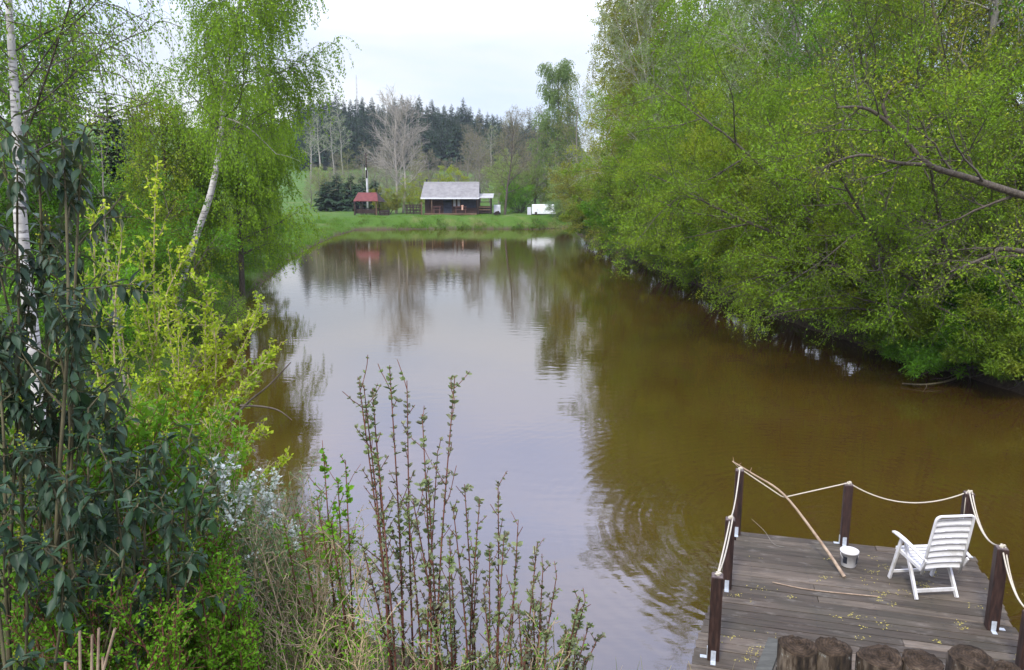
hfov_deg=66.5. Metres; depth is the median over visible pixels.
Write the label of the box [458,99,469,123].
spruce tree
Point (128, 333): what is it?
leafy shrub
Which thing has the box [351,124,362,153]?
spruce tree
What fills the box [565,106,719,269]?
willow tree
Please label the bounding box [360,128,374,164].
spruce tree
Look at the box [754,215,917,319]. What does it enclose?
willow scrub
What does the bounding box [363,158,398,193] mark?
twiggy bush
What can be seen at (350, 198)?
evergreen tree
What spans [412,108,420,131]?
spruce tree
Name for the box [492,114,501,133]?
spruce tree
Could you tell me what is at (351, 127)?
spruce tree
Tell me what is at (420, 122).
spruce tree
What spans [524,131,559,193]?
leafy tree
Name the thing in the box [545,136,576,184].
leafy tree
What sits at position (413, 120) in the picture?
spruce tree
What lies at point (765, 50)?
leafy tree
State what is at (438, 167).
leafy tree
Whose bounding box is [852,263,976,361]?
willow scrub
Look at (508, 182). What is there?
leafy tree
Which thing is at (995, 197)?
willow tree
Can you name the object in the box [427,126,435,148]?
spruce tree
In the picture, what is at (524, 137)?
spruce tree
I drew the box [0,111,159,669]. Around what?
evergreen shrub
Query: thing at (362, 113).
spruce tree
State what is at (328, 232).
bank grass
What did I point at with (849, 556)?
bucket
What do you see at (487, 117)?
spruce tree
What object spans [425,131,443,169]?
spruce tree
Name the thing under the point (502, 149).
spruce tree
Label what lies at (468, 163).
leafy tree
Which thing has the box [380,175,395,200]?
twiggy bush
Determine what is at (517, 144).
spruce tree
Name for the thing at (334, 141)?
spruce tree
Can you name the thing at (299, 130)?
spruce tree
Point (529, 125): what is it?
spruce tree
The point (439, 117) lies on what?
spruce tree
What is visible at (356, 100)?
radio mast
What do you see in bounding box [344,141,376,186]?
leafy tree
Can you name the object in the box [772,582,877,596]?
twig
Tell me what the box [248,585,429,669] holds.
dry stemmed shrub
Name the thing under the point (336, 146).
spruce tree
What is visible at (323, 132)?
spruce tree
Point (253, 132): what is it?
dead branch
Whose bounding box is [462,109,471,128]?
spruce tree
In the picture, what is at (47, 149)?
leafy tree
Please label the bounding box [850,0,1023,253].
leafy tree
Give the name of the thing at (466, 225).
dam weeds
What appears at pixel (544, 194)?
green bush
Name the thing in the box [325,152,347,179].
leafy tree
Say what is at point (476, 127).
spruce tree
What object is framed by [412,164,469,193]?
willow tree
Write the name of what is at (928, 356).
willow scrub
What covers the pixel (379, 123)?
spruce tree
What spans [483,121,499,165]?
leafy tree
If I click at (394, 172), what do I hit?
leafy tree
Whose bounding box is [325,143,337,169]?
spruce tree
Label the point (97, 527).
evergreen shrub
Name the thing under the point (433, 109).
spruce tree
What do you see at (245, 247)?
leafy shrub
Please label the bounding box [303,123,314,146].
spruce tree
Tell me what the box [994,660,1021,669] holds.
log
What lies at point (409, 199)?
shrub
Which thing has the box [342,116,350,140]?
spruce tree
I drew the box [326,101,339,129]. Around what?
spruce tree
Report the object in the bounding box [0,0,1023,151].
sky
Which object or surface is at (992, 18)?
leafy tree
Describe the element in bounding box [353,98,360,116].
spruce tree
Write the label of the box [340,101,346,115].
spruce tree
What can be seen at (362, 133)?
spruce tree
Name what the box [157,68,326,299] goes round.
birch tree
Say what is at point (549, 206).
waterside bush
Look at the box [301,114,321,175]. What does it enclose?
leafy tree
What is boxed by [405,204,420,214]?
wooden fence
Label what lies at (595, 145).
leafy tree
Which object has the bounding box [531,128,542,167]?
spruce tree
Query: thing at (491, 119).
spruce tree
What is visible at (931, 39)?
leafy tree
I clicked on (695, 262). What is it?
willow scrub
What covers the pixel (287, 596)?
dry stemmed shrub
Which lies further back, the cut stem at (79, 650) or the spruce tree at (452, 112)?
the spruce tree at (452, 112)
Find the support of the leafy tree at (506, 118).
on the ground at (506, 219)
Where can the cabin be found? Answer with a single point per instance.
(447, 197)
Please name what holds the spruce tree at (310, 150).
on the ground at (506, 219)
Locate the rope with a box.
[715,467,1023,606]
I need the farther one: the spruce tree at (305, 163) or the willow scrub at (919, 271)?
the spruce tree at (305, 163)
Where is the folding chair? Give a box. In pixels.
[888,514,975,599]
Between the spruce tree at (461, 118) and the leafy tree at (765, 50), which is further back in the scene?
the spruce tree at (461, 118)
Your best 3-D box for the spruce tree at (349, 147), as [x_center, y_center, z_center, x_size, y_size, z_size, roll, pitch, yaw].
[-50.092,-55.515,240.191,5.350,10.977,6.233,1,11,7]
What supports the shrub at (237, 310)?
on the ground at (506, 219)
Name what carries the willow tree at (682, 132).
on the ground at (506, 219)
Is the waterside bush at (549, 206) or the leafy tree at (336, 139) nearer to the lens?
the waterside bush at (549, 206)
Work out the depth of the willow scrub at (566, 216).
68.21 m
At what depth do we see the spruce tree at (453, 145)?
238.41 m
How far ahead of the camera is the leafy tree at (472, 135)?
124.51 m
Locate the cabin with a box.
[421,179,493,214]
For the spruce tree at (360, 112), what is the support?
on the ground at (506, 219)
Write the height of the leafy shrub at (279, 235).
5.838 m
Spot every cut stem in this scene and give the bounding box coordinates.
[78,630,81,669]
[90,634,93,669]
[96,628,99,669]
[101,656,103,669]
[102,628,115,669]
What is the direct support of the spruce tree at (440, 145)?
on the ground at (506, 219)
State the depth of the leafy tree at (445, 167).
156.78 m
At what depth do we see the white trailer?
100.29 m
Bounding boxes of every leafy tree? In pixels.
[0,0,136,331]
[0,32,54,258]
[0,62,43,280]
[0,73,90,236]
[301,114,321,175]
[303,109,333,168]
[319,111,342,173]
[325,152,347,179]
[326,104,351,172]
[338,149,360,184]
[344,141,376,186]
[358,154,389,187]
[369,137,403,201]
[387,159,406,187]
[398,146,426,200]
[412,149,441,190]
[429,158,446,181]
[441,158,459,181]
[448,115,502,189]
[451,125,487,181]
[464,136,496,191]
[464,138,489,181]
[480,110,539,214]
[482,110,524,203]
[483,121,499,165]
[489,104,536,187]
[515,104,566,203]
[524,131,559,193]
[542,72,601,181]
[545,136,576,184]
[560,42,644,208]
[563,0,691,189]
[569,0,726,195]
[680,0,779,141]
[688,0,942,171]
[708,0,973,206]
[719,1,882,168]
[797,0,1023,196]
[810,0,1020,164]
[819,0,1023,276]
[821,0,1023,159]
[822,0,1023,263]
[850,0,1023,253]
[902,0,1023,205]
[904,0,1023,215]
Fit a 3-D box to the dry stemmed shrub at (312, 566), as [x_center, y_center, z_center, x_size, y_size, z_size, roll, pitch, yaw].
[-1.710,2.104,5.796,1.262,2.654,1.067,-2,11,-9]
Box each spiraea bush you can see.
[165,442,307,661]
[226,503,322,669]
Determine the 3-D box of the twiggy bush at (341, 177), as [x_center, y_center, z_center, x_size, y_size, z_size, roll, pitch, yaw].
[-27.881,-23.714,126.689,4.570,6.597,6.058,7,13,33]
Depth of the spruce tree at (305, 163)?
237.65 m
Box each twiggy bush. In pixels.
[302,176,318,208]
[306,164,332,197]
[319,166,339,193]
[330,168,348,192]
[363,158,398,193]
[364,177,381,193]
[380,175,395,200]
[400,167,422,202]
[402,153,430,197]
[469,169,489,202]
[476,165,499,202]
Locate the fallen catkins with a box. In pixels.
[728,555,1015,662]
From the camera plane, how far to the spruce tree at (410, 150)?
236.44 m
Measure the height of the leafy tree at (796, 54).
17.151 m
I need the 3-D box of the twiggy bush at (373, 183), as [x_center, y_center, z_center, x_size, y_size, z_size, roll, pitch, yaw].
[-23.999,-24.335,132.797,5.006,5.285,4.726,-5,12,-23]
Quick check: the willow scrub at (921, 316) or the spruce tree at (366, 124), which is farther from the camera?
the spruce tree at (366, 124)
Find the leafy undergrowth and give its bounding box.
[0,382,246,668]
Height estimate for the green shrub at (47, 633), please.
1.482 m
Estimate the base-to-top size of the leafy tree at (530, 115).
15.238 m
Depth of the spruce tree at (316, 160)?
234.44 m
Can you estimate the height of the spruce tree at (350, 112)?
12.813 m
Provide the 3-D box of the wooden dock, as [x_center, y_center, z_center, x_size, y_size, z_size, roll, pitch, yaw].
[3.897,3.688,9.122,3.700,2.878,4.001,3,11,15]
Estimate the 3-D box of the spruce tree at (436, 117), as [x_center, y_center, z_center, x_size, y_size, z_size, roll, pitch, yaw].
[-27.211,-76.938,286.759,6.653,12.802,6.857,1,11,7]
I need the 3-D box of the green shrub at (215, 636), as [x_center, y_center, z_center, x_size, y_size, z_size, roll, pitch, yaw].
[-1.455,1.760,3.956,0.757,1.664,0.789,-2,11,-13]
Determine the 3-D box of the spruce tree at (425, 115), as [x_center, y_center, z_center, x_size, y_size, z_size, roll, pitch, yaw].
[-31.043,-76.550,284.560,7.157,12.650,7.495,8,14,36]
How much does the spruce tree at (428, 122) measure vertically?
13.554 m
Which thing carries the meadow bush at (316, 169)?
on the ground at (506, 219)
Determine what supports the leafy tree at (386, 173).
on the ground at (506, 219)
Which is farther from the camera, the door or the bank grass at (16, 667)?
the door
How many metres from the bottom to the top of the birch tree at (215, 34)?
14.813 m
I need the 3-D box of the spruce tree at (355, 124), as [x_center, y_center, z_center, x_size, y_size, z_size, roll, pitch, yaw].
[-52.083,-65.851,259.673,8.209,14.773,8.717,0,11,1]
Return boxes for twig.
[229,362,291,422]
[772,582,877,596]
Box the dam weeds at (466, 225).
[360,217,547,228]
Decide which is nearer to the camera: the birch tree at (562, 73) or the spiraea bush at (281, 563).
the spiraea bush at (281, 563)
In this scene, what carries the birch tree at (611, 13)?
on the ground at (506, 219)
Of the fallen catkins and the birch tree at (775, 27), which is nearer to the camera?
the fallen catkins
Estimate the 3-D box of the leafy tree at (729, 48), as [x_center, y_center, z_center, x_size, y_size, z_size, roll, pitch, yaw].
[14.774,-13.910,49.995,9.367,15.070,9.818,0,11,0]
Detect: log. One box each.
[776,635,817,669]
[815,636,852,669]
[855,644,902,669]
[902,649,944,669]
[945,644,995,669]
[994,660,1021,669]
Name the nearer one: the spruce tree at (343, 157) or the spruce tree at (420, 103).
the spruce tree at (343, 157)
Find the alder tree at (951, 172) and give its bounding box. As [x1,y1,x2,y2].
[769,14,1023,322]
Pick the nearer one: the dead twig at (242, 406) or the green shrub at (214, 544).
the green shrub at (214, 544)
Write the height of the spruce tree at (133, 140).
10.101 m
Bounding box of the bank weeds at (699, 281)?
[603,231,1020,385]
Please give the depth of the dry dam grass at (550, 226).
94.77 m
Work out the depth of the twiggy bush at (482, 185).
142.74 m
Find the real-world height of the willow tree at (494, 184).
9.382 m
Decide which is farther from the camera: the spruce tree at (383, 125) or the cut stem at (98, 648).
the spruce tree at (383, 125)
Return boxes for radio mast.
[356,77,358,113]
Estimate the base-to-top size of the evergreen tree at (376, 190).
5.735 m
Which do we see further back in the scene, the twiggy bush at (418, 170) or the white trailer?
the twiggy bush at (418, 170)
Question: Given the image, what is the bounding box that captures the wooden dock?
[687,468,1023,669]
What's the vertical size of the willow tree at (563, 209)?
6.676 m
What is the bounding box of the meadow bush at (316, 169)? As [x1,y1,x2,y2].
[304,166,343,194]
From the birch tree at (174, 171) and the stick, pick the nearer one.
the stick
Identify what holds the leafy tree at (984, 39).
on the ground at (506, 219)
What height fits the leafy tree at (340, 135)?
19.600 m
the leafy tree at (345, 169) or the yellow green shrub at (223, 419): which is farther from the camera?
the leafy tree at (345, 169)
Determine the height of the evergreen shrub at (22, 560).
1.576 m
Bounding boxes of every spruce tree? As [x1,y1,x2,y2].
[47,125,124,282]
[87,91,144,227]
[111,95,172,222]
[290,95,303,130]
[293,112,306,152]
[295,129,304,154]
[297,137,312,170]
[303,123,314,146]
[307,137,315,161]
[308,125,323,159]
[309,130,328,170]
[313,102,323,122]
[319,121,332,151]
[320,135,334,169]
[324,96,330,114]
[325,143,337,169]
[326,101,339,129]
[331,92,343,125]
[331,130,339,152]
[333,140,339,168]
[335,141,347,169]
[337,124,345,145]
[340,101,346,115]
[342,107,348,127]
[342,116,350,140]
[344,116,359,152]
[344,138,357,168]
[346,99,354,119]
[346,107,354,124]
[348,130,367,166]
[349,114,358,139]
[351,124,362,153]
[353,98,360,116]
[355,100,367,120]
[357,105,368,129]
[359,111,371,144]
[359,124,369,154]
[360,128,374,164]
[367,108,379,142]
[368,97,376,114]
[371,134,377,156]
[373,127,385,164]
[375,122,383,143]
[376,107,383,123]
[377,111,387,138]
[383,129,400,165]
[388,113,397,139]
[394,130,404,162]
[398,124,420,168]
[406,100,413,123]
[409,110,415,129]
[412,102,419,123]
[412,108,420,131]
[415,97,423,111]
[416,112,428,137]
[416,119,431,164]
[423,109,431,127]
[425,116,431,138]
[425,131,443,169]
[426,101,436,122]
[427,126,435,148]
[432,107,441,127]
[434,111,442,132]
[436,134,447,166]
[440,106,446,124]
[441,112,451,138]
[442,122,462,169]
[447,104,454,119]
[447,123,466,166]
[448,113,454,132]
[453,112,461,130]
[455,127,478,170]
[457,111,465,131]
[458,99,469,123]
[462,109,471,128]
[466,107,475,125]
[470,118,481,135]
[475,110,484,135]
[483,112,489,128]
[488,114,495,134]
[488,136,496,160]
[489,122,510,164]
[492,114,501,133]
[496,133,509,163]
[512,130,521,163]
[521,128,531,150]
[525,116,531,135]
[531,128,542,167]
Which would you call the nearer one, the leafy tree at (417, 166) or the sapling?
the sapling
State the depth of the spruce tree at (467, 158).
236.47 m
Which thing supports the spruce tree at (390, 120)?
on the ground at (506, 219)
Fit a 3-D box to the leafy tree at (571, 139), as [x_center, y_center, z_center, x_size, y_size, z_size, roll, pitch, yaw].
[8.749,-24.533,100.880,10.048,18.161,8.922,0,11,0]
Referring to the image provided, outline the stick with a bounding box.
[733,458,845,577]
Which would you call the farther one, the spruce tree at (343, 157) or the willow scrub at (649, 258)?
the spruce tree at (343, 157)
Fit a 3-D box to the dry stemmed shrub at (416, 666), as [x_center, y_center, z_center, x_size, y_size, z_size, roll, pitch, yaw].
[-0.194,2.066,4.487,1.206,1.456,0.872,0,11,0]
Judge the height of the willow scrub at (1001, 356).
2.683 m
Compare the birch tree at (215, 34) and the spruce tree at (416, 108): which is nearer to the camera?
the birch tree at (215, 34)
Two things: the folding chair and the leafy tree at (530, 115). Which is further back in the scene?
the leafy tree at (530, 115)
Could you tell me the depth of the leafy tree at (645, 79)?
49.41 m
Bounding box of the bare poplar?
[362,84,429,212]
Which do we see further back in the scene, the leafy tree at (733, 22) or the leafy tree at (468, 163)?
the leafy tree at (468, 163)
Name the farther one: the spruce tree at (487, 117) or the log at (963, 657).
the spruce tree at (487, 117)
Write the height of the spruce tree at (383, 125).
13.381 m
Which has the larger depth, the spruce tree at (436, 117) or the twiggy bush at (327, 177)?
the spruce tree at (436, 117)
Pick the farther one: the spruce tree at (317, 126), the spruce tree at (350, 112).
the spruce tree at (350, 112)
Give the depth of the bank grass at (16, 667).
8.82 m
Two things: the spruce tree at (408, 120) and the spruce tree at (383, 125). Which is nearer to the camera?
the spruce tree at (383, 125)
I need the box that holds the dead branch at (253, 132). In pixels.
[226,117,293,158]
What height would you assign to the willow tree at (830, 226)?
7.182 m
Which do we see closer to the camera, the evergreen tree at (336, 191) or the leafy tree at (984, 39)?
the leafy tree at (984, 39)
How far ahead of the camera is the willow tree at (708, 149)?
29.81 m
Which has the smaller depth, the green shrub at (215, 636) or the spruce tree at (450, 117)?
the green shrub at (215, 636)
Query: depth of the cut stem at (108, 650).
2.72 m
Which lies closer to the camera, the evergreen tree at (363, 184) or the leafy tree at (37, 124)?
the leafy tree at (37, 124)
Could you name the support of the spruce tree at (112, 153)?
on the ground at (506, 219)
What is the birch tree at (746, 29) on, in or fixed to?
on the ground at (506, 219)
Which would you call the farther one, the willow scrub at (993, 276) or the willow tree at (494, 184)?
the willow tree at (494, 184)
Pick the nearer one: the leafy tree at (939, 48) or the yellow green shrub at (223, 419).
the yellow green shrub at (223, 419)
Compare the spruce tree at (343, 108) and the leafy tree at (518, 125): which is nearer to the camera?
the leafy tree at (518, 125)
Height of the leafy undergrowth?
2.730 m
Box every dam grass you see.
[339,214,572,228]
[429,220,571,227]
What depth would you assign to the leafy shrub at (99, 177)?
36.31 m
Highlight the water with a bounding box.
[176,228,1023,669]
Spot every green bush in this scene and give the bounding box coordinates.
[498,172,535,213]
[532,175,593,203]
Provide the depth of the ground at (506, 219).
74.35 m
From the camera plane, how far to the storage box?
101.14 m
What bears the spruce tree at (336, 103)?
on the ground at (506, 219)
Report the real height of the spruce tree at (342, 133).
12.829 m
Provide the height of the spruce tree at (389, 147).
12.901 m
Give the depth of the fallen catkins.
9.00 m
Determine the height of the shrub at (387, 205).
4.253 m
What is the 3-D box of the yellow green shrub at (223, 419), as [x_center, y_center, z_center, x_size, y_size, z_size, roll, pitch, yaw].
[-2.173,1.701,5.356,1.409,2.855,0.878,0,11,0]
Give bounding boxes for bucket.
[840,546,858,567]
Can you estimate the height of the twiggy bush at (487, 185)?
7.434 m
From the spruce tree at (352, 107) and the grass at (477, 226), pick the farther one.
the spruce tree at (352, 107)
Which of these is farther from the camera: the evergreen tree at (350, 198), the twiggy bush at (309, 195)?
the twiggy bush at (309, 195)
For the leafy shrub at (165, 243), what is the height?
4.271 m
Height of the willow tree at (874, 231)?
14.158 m
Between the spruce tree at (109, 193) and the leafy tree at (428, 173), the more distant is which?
the leafy tree at (428, 173)
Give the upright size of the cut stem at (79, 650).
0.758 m
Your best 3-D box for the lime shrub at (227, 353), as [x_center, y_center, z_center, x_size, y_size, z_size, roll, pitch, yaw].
[-2.472,1.357,5.741,1.761,3.295,1.005,-4,12,-19]
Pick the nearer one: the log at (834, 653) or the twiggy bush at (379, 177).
the log at (834, 653)
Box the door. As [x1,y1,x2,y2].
[443,200,451,212]
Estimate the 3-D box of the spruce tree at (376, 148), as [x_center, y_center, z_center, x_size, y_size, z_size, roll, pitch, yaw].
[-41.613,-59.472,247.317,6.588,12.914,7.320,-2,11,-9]
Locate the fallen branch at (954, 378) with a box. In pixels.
[902,374,960,389]
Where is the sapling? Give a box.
[86,76,129,396]
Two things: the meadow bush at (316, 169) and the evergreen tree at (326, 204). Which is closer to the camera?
the evergreen tree at (326, 204)
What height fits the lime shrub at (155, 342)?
4.598 m
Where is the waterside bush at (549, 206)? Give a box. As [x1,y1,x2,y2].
[544,193,571,217]
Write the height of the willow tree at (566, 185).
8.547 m
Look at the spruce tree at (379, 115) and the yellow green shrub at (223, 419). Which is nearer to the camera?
the yellow green shrub at (223, 419)
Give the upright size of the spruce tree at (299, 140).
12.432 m
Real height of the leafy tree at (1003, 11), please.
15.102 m
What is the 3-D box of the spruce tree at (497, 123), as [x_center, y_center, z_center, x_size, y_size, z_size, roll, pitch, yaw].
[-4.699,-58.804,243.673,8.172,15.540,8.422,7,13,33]
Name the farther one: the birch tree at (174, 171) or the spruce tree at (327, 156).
the spruce tree at (327, 156)
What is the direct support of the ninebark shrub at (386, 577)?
on the ground at (506, 219)
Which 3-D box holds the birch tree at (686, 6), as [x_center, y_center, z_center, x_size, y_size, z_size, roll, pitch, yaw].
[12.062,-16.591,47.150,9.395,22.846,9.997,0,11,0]
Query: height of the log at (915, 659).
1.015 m
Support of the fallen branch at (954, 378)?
on the water
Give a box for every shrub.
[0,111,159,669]
[0,170,243,351]
[0,245,170,373]
[0,474,92,669]
[1,563,204,669]
[8,350,252,669]
[49,155,238,600]
[84,210,204,324]
[86,510,260,669]
[87,151,190,266]
[96,380,277,646]
[109,160,289,281]
[110,290,293,666]
[138,548,273,669]
[156,253,260,344]
[196,188,293,264]
[230,495,414,669]
[235,453,357,669]
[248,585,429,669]
[273,440,371,669]
[342,355,471,669]
[368,185,406,213]
[385,178,424,209]
[395,604,587,669]
[405,472,544,669]
[460,556,605,669]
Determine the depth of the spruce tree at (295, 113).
300.61 m
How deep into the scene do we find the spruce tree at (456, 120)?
278.41 m
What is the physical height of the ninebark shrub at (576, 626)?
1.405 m
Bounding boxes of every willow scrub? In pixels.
[558,188,603,241]
[575,194,648,260]
[626,207,702,275]
[678,217,756,305]
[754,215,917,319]
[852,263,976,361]
[867,249,955,293]
[879,277,1022,380]
[934,253,1023,312]
[937,289,1023,388]
[1008,269,1023,310]
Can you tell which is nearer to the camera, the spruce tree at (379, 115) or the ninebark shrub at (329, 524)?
the ninebark shrub at (329, 524)
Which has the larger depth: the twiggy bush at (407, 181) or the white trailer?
the twiggy bush at (407, 181)
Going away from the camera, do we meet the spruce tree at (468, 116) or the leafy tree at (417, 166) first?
the leafy tree at (417, 166)
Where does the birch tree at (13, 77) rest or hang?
on the ground at (506, 219)
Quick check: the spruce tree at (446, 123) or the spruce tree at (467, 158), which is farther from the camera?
the spruce tree at (446, 123)
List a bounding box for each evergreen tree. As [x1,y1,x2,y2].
[312,179,340,211]
[319,173,347,210]
[333,173,366,211]
[355,175,370,208]
[361,181,383,209]
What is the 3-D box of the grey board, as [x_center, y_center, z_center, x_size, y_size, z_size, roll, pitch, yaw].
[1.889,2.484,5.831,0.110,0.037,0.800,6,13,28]
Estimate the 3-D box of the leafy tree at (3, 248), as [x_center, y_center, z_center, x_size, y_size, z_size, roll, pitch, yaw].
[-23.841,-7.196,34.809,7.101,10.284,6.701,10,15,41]
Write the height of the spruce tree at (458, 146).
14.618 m
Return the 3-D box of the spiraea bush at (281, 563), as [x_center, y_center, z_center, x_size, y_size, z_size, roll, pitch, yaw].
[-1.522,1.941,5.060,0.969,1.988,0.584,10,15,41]
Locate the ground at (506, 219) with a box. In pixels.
[0,119,1023,669]
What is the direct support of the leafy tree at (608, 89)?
on the ground at (506, 219)
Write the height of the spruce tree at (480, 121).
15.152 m
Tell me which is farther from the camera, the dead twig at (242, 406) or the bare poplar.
the bare poplar
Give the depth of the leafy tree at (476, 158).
166.67 m
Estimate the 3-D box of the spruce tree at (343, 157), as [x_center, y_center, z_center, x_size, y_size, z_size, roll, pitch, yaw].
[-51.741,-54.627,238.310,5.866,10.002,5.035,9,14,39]
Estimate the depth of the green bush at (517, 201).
103.39 m
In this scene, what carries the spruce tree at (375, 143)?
on the ground at (506, 219)
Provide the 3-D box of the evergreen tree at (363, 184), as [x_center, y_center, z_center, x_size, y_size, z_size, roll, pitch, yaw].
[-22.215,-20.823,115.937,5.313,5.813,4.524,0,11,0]
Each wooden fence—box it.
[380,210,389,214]
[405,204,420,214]
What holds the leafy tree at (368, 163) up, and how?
on the ground at (506, 219)
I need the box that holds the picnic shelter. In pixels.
[354,192,385,214]
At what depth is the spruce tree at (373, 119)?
262.53 m
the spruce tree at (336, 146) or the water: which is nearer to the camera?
the water
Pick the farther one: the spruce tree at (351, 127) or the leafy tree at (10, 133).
the spruce tree at (351, 127)
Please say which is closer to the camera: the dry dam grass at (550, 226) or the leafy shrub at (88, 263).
the leafy shrub at (88, 263)
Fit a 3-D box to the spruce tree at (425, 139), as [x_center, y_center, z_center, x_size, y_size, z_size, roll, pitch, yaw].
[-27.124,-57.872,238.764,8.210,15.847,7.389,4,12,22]
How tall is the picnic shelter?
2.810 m
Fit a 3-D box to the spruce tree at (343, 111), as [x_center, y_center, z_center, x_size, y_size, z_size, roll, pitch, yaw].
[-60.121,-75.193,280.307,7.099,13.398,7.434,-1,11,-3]
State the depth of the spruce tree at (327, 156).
236.01 m
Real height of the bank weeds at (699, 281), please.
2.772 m
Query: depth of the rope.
9.75 m
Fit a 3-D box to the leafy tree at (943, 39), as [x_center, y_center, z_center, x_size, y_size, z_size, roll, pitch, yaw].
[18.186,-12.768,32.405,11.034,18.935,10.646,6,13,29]
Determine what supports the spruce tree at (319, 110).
on the ground at (506, 219)
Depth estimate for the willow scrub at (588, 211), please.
53.74 m
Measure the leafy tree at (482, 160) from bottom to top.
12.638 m
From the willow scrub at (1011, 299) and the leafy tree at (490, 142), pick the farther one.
the leafy tree at (490, 142)
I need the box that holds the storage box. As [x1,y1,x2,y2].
[494,205,500,212]
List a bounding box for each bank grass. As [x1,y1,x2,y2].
[0,214,454,387]
[0,499,460,669]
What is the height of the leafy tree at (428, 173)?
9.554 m
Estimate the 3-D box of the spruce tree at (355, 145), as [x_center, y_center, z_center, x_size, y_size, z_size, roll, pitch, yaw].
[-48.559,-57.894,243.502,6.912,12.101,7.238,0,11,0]
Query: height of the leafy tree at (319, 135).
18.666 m
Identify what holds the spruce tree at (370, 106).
on the ground at (506, 219)
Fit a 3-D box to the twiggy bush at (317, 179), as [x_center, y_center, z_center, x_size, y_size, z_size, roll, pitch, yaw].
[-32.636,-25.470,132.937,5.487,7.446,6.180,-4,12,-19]
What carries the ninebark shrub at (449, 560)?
on the ground at (506, 219)
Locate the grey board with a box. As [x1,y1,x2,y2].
[755,637,777,669]
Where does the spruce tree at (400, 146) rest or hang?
on the ground at (506, 219)
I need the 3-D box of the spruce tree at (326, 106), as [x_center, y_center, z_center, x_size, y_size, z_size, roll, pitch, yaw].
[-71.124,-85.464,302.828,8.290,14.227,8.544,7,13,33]
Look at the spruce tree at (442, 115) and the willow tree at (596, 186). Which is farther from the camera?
the spruce tree at (442, 115)
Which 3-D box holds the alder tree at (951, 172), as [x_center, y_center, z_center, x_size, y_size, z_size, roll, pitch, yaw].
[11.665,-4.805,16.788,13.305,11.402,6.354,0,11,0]
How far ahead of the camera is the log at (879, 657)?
5.33 m
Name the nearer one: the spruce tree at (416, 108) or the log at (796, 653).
the log at (796, 653)
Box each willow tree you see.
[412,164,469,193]
[481,147,584,210]
[543,165,600,224]
[544,147,633,243]
[559,78,775,289]
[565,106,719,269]
[583,0,1023,362]
[613,61,903,317]
[730,33,1023,289]
[731,106,1000,333]
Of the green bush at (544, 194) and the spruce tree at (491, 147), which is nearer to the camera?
the green bush at (544, 194)
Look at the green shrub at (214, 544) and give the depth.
4.17 m
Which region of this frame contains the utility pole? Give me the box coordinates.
[365,153,368,207]
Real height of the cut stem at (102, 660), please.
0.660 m
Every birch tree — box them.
[0,0,195,464]
[105,87,242,303]
[137,0,358,323]
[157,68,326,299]
[526,58,581,194]
[576,0,701,197]
[629,0,762,176]
[656,0,806,175]
[706,0,906,186]
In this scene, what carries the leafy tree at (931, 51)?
on the ground at (506, 219)
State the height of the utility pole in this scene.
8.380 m
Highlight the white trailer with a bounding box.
[532,204,555,214]
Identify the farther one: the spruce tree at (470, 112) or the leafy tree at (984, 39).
the spruce tree at (470, 112)
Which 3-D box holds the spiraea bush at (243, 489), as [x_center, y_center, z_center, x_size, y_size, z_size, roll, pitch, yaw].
[-1.804,1.856,5.096,1.019,2.402,0.716,0,11,0]
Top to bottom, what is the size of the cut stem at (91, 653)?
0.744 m

